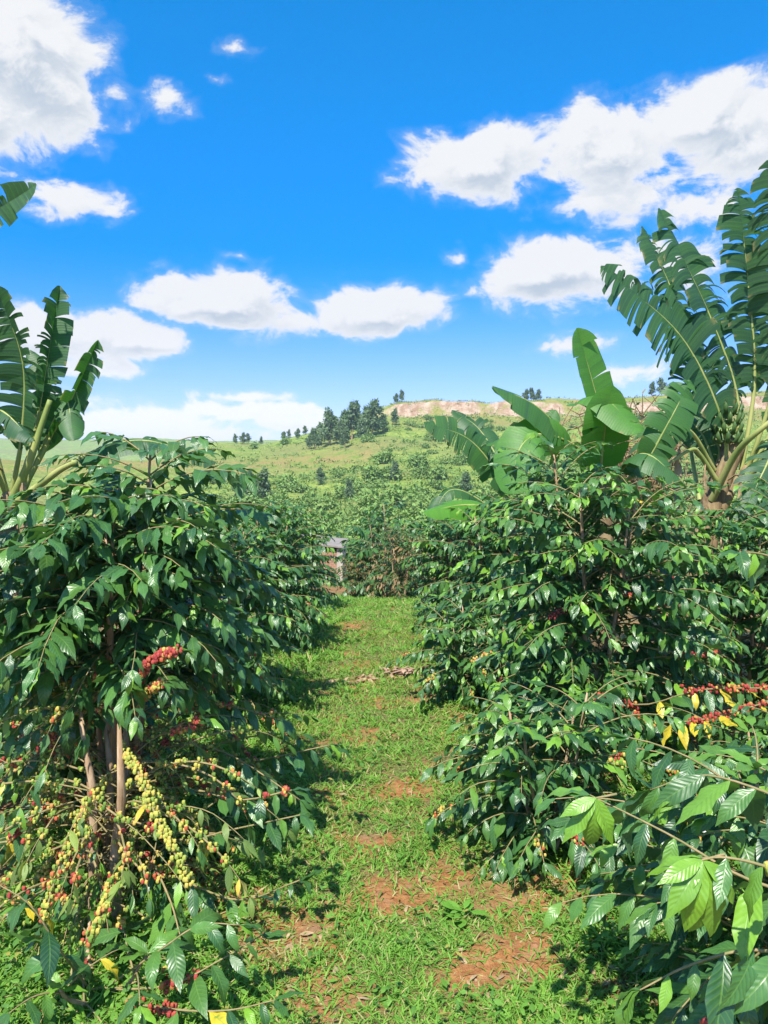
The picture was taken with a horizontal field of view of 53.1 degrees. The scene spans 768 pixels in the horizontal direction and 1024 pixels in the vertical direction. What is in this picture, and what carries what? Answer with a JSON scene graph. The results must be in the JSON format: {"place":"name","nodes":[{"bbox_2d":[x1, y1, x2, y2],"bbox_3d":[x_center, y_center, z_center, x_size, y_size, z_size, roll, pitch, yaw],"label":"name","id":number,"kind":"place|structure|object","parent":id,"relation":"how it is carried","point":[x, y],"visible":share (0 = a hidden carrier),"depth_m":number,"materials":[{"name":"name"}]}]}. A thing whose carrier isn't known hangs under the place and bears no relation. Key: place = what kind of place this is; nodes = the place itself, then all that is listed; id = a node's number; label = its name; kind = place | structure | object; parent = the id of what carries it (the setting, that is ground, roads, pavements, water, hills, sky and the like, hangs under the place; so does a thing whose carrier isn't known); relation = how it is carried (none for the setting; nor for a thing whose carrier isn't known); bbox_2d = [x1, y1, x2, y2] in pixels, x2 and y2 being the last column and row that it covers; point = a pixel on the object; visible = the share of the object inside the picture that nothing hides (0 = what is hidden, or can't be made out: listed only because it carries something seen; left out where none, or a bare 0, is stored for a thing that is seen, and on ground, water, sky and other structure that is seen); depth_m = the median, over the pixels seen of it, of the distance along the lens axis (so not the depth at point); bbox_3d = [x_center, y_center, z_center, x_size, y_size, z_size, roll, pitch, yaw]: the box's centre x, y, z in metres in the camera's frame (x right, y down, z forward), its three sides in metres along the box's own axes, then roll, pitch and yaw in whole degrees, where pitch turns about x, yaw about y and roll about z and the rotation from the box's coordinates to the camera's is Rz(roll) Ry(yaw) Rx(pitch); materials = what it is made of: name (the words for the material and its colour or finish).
{"place":"outdoors","nodes":[
{"label":"outdoors","id":0,"kind":"place"},
{"bbox_2d":[0,391,767,574],"bbox_3d":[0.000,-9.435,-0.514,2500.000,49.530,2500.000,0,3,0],"label":"hill","id":1,"kind":"structure","parent":0,"point":[8,452],"depth_m":178.99,"materials":[{"name":"green plant"}]},
{"bbox_2d":[191,494,225,504],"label":"hill shrub","id":2,"kind":"object","parent":1,"relation":"on","point":[221,499],"visible":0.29,"depth_m":102.31,"materials":[{"name":"green plant"}]},
{"bbox_2d":[223,494,243,508],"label":"hill shrub","id":3,"kind":"object","parent":1,"relation":"on","point":[233,499],"visible":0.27,"depth_m":91.45,"materials":[{"name":"green plant"}]},
{"bbox_2d":[228,490,263,505],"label":"hill shrub","id":4,"kind":"object","parent":1,"relation":"on","point":[245,499],"visible":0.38,"depth_m":98.24,"materials":[{"name":"green plant"}]},
{"bbox_2d":[245,470,255,497],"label":"hill tree","id":5,"kind":"object","parent":1,"relation":"on","point":[248,489],"visible":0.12,"depth_m":106.10,"materials":[{"name":"green plant"}]},
{"bbox_2d":[255,467,272,499],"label":"hill tree","id":6,"kind":"object","parent":1,"relation":"on","point":[264,487],"visible":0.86,"depth_m":103.36,"materials":[{"name":"green plant"}]},
{"bbox_2d":[255,492,289,514],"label":"hill shrub","id":7,"kind":"object","parent":1,"relation":"on","point":[272,498],"visible":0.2,"depth_m":89.32,"materials":[{"name":"green plant"}]},
{"bbox_2d":[265,488,291,501],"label":"hill shrub","id":8,"kind":"object","parent":1,"relation":"on","point":[277,493],"visible":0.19,"depth_m":100.46,"materials":[{"name":"green plant"}]},
{"bbox_2d":[276,480,293,490],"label":"hill shrub","id":9,"kind":"object","parent":1,"relation":"on","point":[285,485],"visible":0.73,"depth_m":120.56,"materials":[{"name":"green plant"}]},
{"bbox_2d":[276,471,299,483],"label":"hill shrub","id":10,"kind":"object","parent":1,"relation":"on","point":[285,478],"visible":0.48,"depth_m":123.63,"materials":[{"name":"green plant"}]},
{"bbox_2d":[288,480,312,492],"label":"hill shrub","id":11,"kind":"object","parent":1,"relation":"on","point":[296,487],"visible":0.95,"depth_m":118.62,"materials":[{"name":"green plant"}]},
{"bbox_2d":[305,433,313,448],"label":"hill tree","id":12,"kind":"object","parent":1,"relation":"on","point":[308,441],"visible":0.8,"depth_m":190.16,"materials":[{"name":"green plant"}]},
{"bbox_2d":[295,488,328,506],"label":"hill shrub","id":13,"kind":"object","parent":1,"relation":"on","point":[314,495],"visible":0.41,"depth_m":99.54,"materials":[{"name":"green plant"}]},
{"bbox_2d":[310,427,321,449],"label":"hill tree","id":14,"kind":"object","parent":1,"relation":"on","point":[316,440],"visible":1,"depth_m":184.05,"materials":[{"name":"green plant"}]},
{"bbox_2d":[315,467,325,482],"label":"hill tree","id":15,"kind":"object","parent":1,"relation":"on","point":[320,477],"visible":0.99,"depth_m":127.02,"materials":[{"name":"green plant"}]},
{"bbox_2d":[302,495,341,510],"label":"hill shrub","id":16,"kind":"object","parent":1,"relation":"on","point":[320,503],"visible":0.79,"depth_m":96.66,"materials":[{"name":"green plant"}]},
{"bbox_2d":[306,505,341,524],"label":"hill shrub","id":17,"kind":"object","parent":1,"relation":"on","point":[321,513],"visible":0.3,"depth_m":81.25,"materials":[{"name":"green plant"}]},
{"bbox_2d":[318,406,339,444],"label":"hill tree","id":18,"kind":"object","parent":1,"relation":"on","point":[326,431],"visible":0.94,"depth_m":188.30,"materials":[{"name":"green plant"}]},
{"bbox_2d":[311,514,348,538],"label":"hill shrub","id":19,"kind":"object","parent":1,"relation":"on","point":[330,529],"visible":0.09,"depth_m":50.76,"materials":[{"name":"green plant"}]},
{"bbox_2d":[333,419,345,441],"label":"hill tree","id":20,"kind":"object","parent":1,"relation":"on","point":[339,428],"visible":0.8,"depth_m":186.73,"materials":[{"name":"green plant"}]},
{"bbox_2d":[339,427,349,445],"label":"hill tree","id":21,"kind":"object","parent":1,"relation":"on","point":[345,436],"visible":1,"depth_m":178.91,"materials":[{"name":"green plant"}]},
{"bbox_2d":[334,486,356,497],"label":"hill shrub","id":22,"kind":"object","parent":1,"relation":"on","point":[340,492],"visible":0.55,"depth_m":113.68,"materials":[{"name":"green plant"}]},
{"bbox_2d":[333,513,362,524],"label":"hill shrub","id":23,"kind":"object","parent":1,"relation":"on","point":[351,517],"visible":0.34,"depth_m":83.49,"materials":[{"name":"green plant"}]},
{"bbox_2d":[342,478,355,497],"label":"hill tree","id":24,"kind":"object","parent":1,"relation":"on","point":[349,491],"visible":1,"depth_m":111.55,"materials":[{"name":"green plant"}]},
{"bbox_2d":[341,473,359,484],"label":"hill shrub","id":25,"kind":"object","parent":1,"relation":"on","point":[352,479],"visible":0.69,"depth_m":124.68,"materials":[{"name":"green plant"}]},
{"bbox_2d":[343,400,359,439],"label":"hill tree","id":26,"kind":"object","parent":1,"relation":"on","point":[351,417],"visible":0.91,"depth_m":192.30,"materials":[{"name":"green plant"}]},
{"bbox_2d":[355,418,368,438],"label":"hill tree","id":27,"kind":"object","parent":1,"relation":"on","point":[361,428],"visible":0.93,"depth_m":184.42,"materials":[{"name":"green plant"}]},
{"bbox_2d":[353,483,380,494],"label":"hill shrub","id":28,"kind":"object","parent":1,"relation":"on","point":[358,487],"visible":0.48,"depth_m":114.92,"materials":[{"name":"green plant"}]},
{"bbox_2d":[345,515,388,535],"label":"hill shrub","id":29,"kind":"object","parent":1,"relation":"on","point":[355,524],"visible":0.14,"depth_m":68.90,"materials":[{"name":"green plant"}]},
{"bbox_2d":[352,485,390,515],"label":"hill shrub","id":30,"kind":"object","parent":1,"relation":"on","point":[363,504],"visible":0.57,"depth_m":88.97,"materials":[{"name":"green plant"}]},
{"bbox_2d":[358,398,386,436],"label":"hill tree","id":31,"kind":"object","parent":1,"relation":"on","point":[371,417],"visible":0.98,"depth_m":190.41,"materials":[{"name":"green plant"}]},
{"bbox_2d":[358,462,386,482],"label":"hill shrub","id":32,"kind":"object","parent":1,"relation":"on","point":[373,474],"visible":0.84,"depth_m":125.50,"materials":[{"name":"green plant"}]},
{"bbox_2d":[367,477,391,487],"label":"hill shrub","id":33,"kind":"object","parent":1,"relation":"on","point":[381,481],"visible":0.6,"depth_m":121.99,"materials":[{"name":"green plant"}]},
{"bbox_2d":[366,500,394,519],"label":"hill shrub","id":34,"kind":"object","parent":1,"relation":"on","point":[382,508],"visible":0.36,"depth_m":85.92,"materials":[{"name":"green plant"}]},
{"bbox_2d":[379,413,389,429],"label":"hill tree","id":35,"kind":"object","parent":1,"relation":"on","point":[383,416],"visible":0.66,"depth_m":194.76,"materials":[{"name":"green plant"}]},
{"bbox_2d":[373,447,397,463],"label":"hill shrub","id":36,"kind":"object","parent":1,"relation":"on","point":[384,458],"visible":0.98,"depth_m":146.32,"materials":[{"name":"green plant"}]},
{"bbox_2d":[376,468,405,479],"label":"hill shrub","id":37,"kind":"object","parent":1,"relation":"on","point":[398,475],"visible":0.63,"depth_m":128.01,"materials":[{"name":"green plant"}]},
{"bbox_2d":[389,460,399,480],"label":"hill tree","id":38,"kind":"object","parent":1,"relation":"on","point":[395,466],"visible":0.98,"depth_m":127.56,"materials":[{"name":"green plant"}]},
{"bbox_2d":[390,407,398,423],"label":"hill tree","id":39,"kind":"object","parent":1,"relation":"on","point":[394,418],"visible":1,"depth_m":204.70,"materials":[{"name":"green plant"}]},
{"bbox_2d":[379,480,411,509],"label":"hill shrub","id":40,"kind":"object","parent":1,"relation":"on","point":[394,496],"visible":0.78,"depth_m":94.77,"materials":[{"name":"green plant"}]},
{"bbox_2d":[379,511,441,540],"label":"hill shrub","id":41,"kind":"object","parent":1,"relation":"on","point":[411,520],"visible":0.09,"depth_m":49.36,"materials":[{"name":"green plant"}]},
{"bbox_2d":[407,498,428,520],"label":"hill shrub","id":42,"kind":"object","parent":1,"relation":"on","point":[420,507],"visible":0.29,"depth_m":86.00,"materials":[{"name":"green plant"}]},
{"bbox_2d":[406,489,429,500],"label":"hill shrub","id":43,"kind":"object","parent":1,"relation":"on","point":[417,496],"visible":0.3,"depth_m":103.06,"materials":[{"name":"green plant"}]},
{"bbox_2d":[405,450,432,467],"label":"hill shrub","id":44,"kind":"object","parent":1,"relation":"on","point":[417,459],"visible":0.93,"depth_m":142.03,"materials":[{"name":"green plant"}]},
{"bbox_2d":[409,462,429,475],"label":"hill shrub","id":45,"kind":"object","parent":1,"relation":"on","point":[420,469],"visible":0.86,"depth_m":129.23,"materials":[{"name":"green plant"}]},
{"bbox_2d":[411,472,430,478],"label":"hill shrub","id":46,"kind":"object","parent":1,"relation":"on","point":[418,476],"visible":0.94,"depth_m":127.89,"materials":[{"name":"green plant"}]},
{"bbox_2d":[406,479,436,500],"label":"hill shrub","id":47,"kind":"object","parent":1,"relation":"on","point":[413,490],"visible":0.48,"depth_m":105.40,"materials":[{"name":"green plant"}]},
{"bbox_2d":[417,508,451,528],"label":"hill shrub","id":48,"kind":"object","parent":1,"relation":"on","point":[424,516],"visible":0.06,"depth_m":63.37,"materials":[{"name":"green plant"}]},
{"bbox_2d":[427,477,444,488],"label":"hill shrub","id":49,"kind":"object","parent":1,"relation":"on","point":[437,484],"visible":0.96,"depth_m":121.67,"materials":[{"name":"green plant"}]},
{"bbox_2d":[428,463,452,479],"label":"hill shrub","id":50,"kind":"object","parent":1,"relation":"on","point":[440,471],"visible":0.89,"depth_m":129.19,"materials":[{"name":"green plant"}]},
{"bbox_2d":[452,455,467,465],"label":"hill shrub","id":51,"kind":"object","parent":1,"relation":"on","point":[458,461],"visible":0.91,"depth_m":143.97,"materials":[{"name":"green plant"}]},
{"bbox_2d":[448,477,478,489],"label":"hill shrub","id":52,"kind":"object","parent":1,"relation":"on","point":[455,483],"visible":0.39,"depth_m":121.78,"materials":[{"name":"green plant"}]},
{"bbox_2d":[458,471,472,490],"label":"hill tree","id":53,"kind":"object","parent":1,"relation":"on","point":[464,482],"visible":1,"depth_m":118.88,"materials":[{"name":"green plant"}]},
{"bbox_2d":[189,391,763,570],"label":"undergrowth","id":54,"kind":"object","parent":1,"relation":"on","point":[355,496],"visible":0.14,"depth_m":135.10,"materials":[{"name":"green plant"}]},
{"bbox_2d":[469,483,498,501],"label":"hill shrub","id":55,"kind":"object","parent":1,"relation":"on","point":[492,494],"visible":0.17,"depth_m":95.11,"materials":[{"name":"green plant"}]},
{"bbox_2d":[529,387,536,399],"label":"hill tree","id":56,"kind":"object","parent":1,"relation":"on","point":[532,393],"visible":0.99,"depth_m":235.51,"materials":[{"name":"green plant"}]},
{"bbox_2d":[544,465,573,490],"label":"hill shrub","id":57,"kind":"object","parent":1,"relation":"on","point":[564,474],"visible":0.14,"depth_m":111.31,"materials":[{"name":"green plant"}]},
{"bbox_2d":[553,463,579,478],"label":"hill shrub","id":58,"kind":"object","parent":1,"relation":"on","point":[574,471],"visible":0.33,"depth_m":128.01,"materials":[{"name":"green plant"}]},
{"bbox_2d":[648,381,655,395],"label":"hill tree","id":59,"kind":"object","parent":1,"relation":"on","point":[652,389],"visible":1,"depth_m":225.03,"materials":[{"name":"green plant"}]},
{"bbox_2d":[656,377,667,394],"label":"hill tree","id":60,"kind":"object","parent":1,"relation":"on","point":[661,384],"visible":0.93,"depth_m":225.62,"materials":[{"name":"green plant"}]},
{"bbox_2d":[672,461,698,473],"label":"hill shrub","id":61,"kind":"object","parent":1,"relation":"on","point":[689,467],"visible":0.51,"depth_m":126.77,"materials":[{"name":"green plant"}]},
{"bbox_2d":[0,584,767,1023],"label":"ground","id":62,"kind":"structure","parent":0,"point":[216,860],"depth_m":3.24,"materials":[{"name":"green plant"}]},
{"bbox_2d":[0,635,189,828],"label":"coffee bush","id":63,"kind":"object","parent":62,"relation":"on","point":[150,720],"visible":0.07,"depth_m":3.81,"materials":[{"name":"green plant"}]},
{"bbox_2d":[0,181,215,644],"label":"banana plant","id":64,"kind":"object","parent":62,"relation":"on","point":[45,417],"visible":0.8,"depth_m":5.48,"materials":[{"name":"green plant"}]},
{"bbox_2d":[0,711,297,975],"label":"coffee bush","id":65,"kind":"object","parent":62,"relation":"on","point":[115,848],"visible":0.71,"depth_m":2.85,"materials":[{"name":"green plant"}]},
{"bbox_2d":[0,880,307,1023],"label":"coffee bush","id":66,"kind":"object","parent":62,"relation":"on","point":[46,959],"visible":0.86,"depth_m":2.33,"materials":[{"name":"green plant"}]},
{"bbox_2d":[0,431,351,977],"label":"coffee bush","id":67,"kind":"object","parent":62,"relation":"on","point":[108,587],"visible":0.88,"depth_m":2.95,"materials":[{"name":"green plant"}]},
{"bbox_2d":[100,501,324,751],"bbox_3d":[-1.147,0.710,5.272,1.503,1.583,1.611,0,3,0],"label":"coffee bush","id":68,"kind":"object","parent":62,"relation":"on","point":[250,604],"visible":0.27,"depth_m":5.26,"materials":[{"name":"green plant"}]},
{"bbox_2d":[219,500,339,655],"bbox_3d":[-1.015,0.633,7.370,1.366,1.472,1.398,1,3,18],"label":"coffee bush","id":69,"kind":"object","parent":62,"relation":"on","point":[301,555],"visible":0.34,"depth_m":7.22,"materials":[{"name":"green plant"}]},
{"bbox_2d":[234,498,335,594],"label":"coffee bush","id":70,"kind":"object","parent":62,"relation":"on","point":[323,566],"visible":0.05,"depth_m":12.49,"materials":[{"name":"green plant"}]},
{"bbox_2d":[244,528,347,583],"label":"brick house","id":71,"kind":"structure","parent":62,"relation":"on","point":[336,545],"depth_m":24.13,"materials":[{"name":"brick"},{"name":"tin"},{"name":"wood"}]},
{"bbox_2d":[261,502,350,608],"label":"coffee bush","id":72,"kind":"object","parent":62,"relation":"on","point":[316,541],"visible":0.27,"depth_m":9.61,"materials":[{"name":"green plant"}]},
{"bbox_2d":[330,548,387,597],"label":"coffee bush","id":73,"kind":"object","parent":62,"relation":"on","point":[356,571],"visible":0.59,"depth_m":12.57,"materials":[{"name":"green plant"}]},
{"bbox_2d":[332,527,395,597],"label":"coffee bush","id":74,"kind":"object","parent":62,"relation":"on","point":[350,545],"visible":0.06,"depth_m":16.31,"materials":[{"name":"green plant"}]},
{"bbox_2d":[0,605,734,1018],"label":"leaf litter","id":75,"kind":"object","parent":62,"relation":"on","point":[464,961],"visible":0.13,"depth_m":2.70,"materials":[{"name":"brown plant"}]},
{"bbox_2d":[336,500,428,597],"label":"coffee bush","id":76,"kind":"object","parent":62,"relation":"on","point":[362,532],"visible":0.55,"depth_m":12.54,"materials":[{"name":"green plant"}]},
{"bbox_2d":[340,520,425,597],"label":"coffee bush","id":77,"kind":"object","parent":62,"relation":"on","point":[374,542],"visible":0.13,"depth_m":14.12,"materials":[{"name":"green plant"}]},
{"bbox_2d":[0,594,767,1023],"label":"weeds","id":78,"kind":"object","parent":62,"relation":"on","point":[254,970],"visible":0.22,"depth_m":2.68,"materials":[{"name":"green plant"}]},
{"bbox_2d":[123,626,657,1023],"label":"soil clods","id":79,"kind":"object","parent":62,"relation":"on","point":[536,945],"visible":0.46,"depth_m":2.83,"materials":[{"name":"brown soil"}]},
{"bbox_2d":[360,522,441,599],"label":"coffee bush","id":80,"kind":"object","parent":62,"relation":"on","point":[406,579],"visible":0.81,"depth_m":11.39,"materials":[{"name":"green plant"}]},
{"bbox_2d":[400,542,458,596],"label":"coffee bush","id":81,"kind":"object","parent":62,"relation":"on","point":[422,574],"visible":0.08,"depth_m":12.27,"materials":[{"name":"green plant"}]},
{"bbox_2d":[393,500,504,629],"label":"coffee bush","id":82,"kind":"object","parent":62,"relation":"on","point":[436,568],"visible":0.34,"depth_m":8.35,"materials":[{"name":"green plant"}]},
{"bbox_2d":[386,593,534,709],"bbox_3d":[0.575,1.111,5.601,1.009,0.959,1.004,-2,4,-36],"label":"coffee bush","id":83,"kind":"object","parent":62,"relation":"on","point":[453,666],"visible":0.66,"depth_m":5.53,"materials":[{"name":"green plant"}]},
{"bbox_2d":[423,410,559,606],"bbox_3d":[0.980,0.142,7.350,1.082,2.328,1.494,1,3,25],"label":"banana plant","id":84,"kind":"object","parent":62,"relation":"on","point":[472,433],"visible":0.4,"depth_m":7.37,"materials":[{"name":"green plant"}]},
{"bbox_2d":[409,492,578,679],"bbox_3d":[0.992,0.620,6.518,1.513,1.630,1.548,-1,3,-19],"label":"coffee bush","id":85,"kind":"object","parent":62,"relation":"on","point":[475,547],"visible":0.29,"depth_m":6.45,"materials":[{"name":"green plant"}]},
{"bbox_2d":[418,674,685,891],"bbox_3d":[0.690,1.208,3.474,1.092,1.042,1.096,0,3,0],"label":"coffee bush","id":86,"kind":"object","parent":62,"relation":"on","point":[534,724],"visible":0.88,"depth_m":3.26,"materials":[{"name":"green plant"}]},
{"bbox_2d":[492,328,698,689],"bbox_3d":[1.521,0.052,5.449,1.559,2.727,0.733,0,3,0],"label":"banana plant","id":87,"kind":"object","parent":62,"relation":"on","point":[609,416],"visible":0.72,"depth_m":5.38,"materials":[{"name":"green plant"}]},
{"bbox_2d":[437,432,767,794],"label":"coffee bush","id":88,"kind":"object","parent":62,"relation":"on","point":[579,622],"visible":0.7,"depth_m":4.12,"materials":[{"name":"green plant"}]},
{"bbox_2d":[579,531,657,600],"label":"coffee bush","id":89,"kind":"object","parent":62,"relation":"on","point":[632,568],"visible":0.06,"depth_m":11.84,"materials":[{"name":"green plant"}]},
{"bbox_2d":[559,388,708,580],"bbox_3d":[4.189,-0.227,12.508,2.633,3.598,2.299,0,3,0],"label":"dry shrub","id":90,"kind":"object","parent":62,"relation":"on","point":[655,484],"visible":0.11,"depth_m":12.24,"materials":[{"name":"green plant"}]},
{"bbox_2d":[534,716,767,1023],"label":"coffee bush","id":91,"kind":"object","parent":62,"relation":"on","point":[699,882],"visible":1,"depth_m":1.89,"materials":[{"name":"green plant"}]},
{"bbox_2d":[600,160,767,674],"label":"banana plant","id":92,"kind":"object","parent":62,"relation":"on","point":[692,333],"visible":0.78,"depth_m":6.05,"materials":[{"name":"green plant"}]},
{"bbox_2d":[623,477,767,732],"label":"coffee bush","id":93,"kind":"object","parent":62,"relation":"on","point":[732,578],"visible":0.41,"depth_m":4.77,"materials":[{"name":"green plant"}]},
{"bbox_2d":[646,700,767,861],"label":"coffee bush","id":94,"kind":"object","parent":62,"relation":"on","point":[722,737],"visible":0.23,"depth_m":3.43,"materials":[{"name":"green plant"}]},
{"bbox_2d":[716,550,767,621],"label":"coffee bush","id":95,"kind":"object","parent":62,"relation":"on","point":[752,566],"visible":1,"depth_m":2.12,"materials":[{"name":"green plant"}]},
{"bbox_2d":[0,0,767,440],"label":"sky","id":96,"kind":"structure","parent":0,"point":[263,216],"materials":[{"name":"blue"}]},
{"bbox_2d":[267,602,612,1023],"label":"path","id":97,"kind":"structure","parent":0,"point":[388,900],"depth_m":3.11,"materials":[{"name":"red soil"}]},
{"bbox_2d":[327,672,397,684],"bbox_3d":[-0.178,1.329,6.156,0.552,0.058,0.283,-2,3,-27],"label":"leaf pile","id":98,"kind":"object","parent":97,"relation":"on","point":[356,681],"visible":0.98,"depth_m":6.13,"materials":[{"name":"beige plant"}]},
{"bbox_2d":[378,666,423,676],"bbox_3d":[0.166,1.325,6.386,0.410,0.088,0.288,-1,3,-10],"label":"leaf pile","id":99,"kind":"object","parent":97,"relation":"on","point":[402,670],"visible":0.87,"depth_m":6.34,"materials":[{"name":"beige plant"}]},
{"bbox_2d":[439,899,488,927],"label":"weed","id":100,"kind":"object","parent":97,"relation":"on","point":[449,904],"visible":0.96,"depth_m":2.90,"materials":[{"name":"green plant"}]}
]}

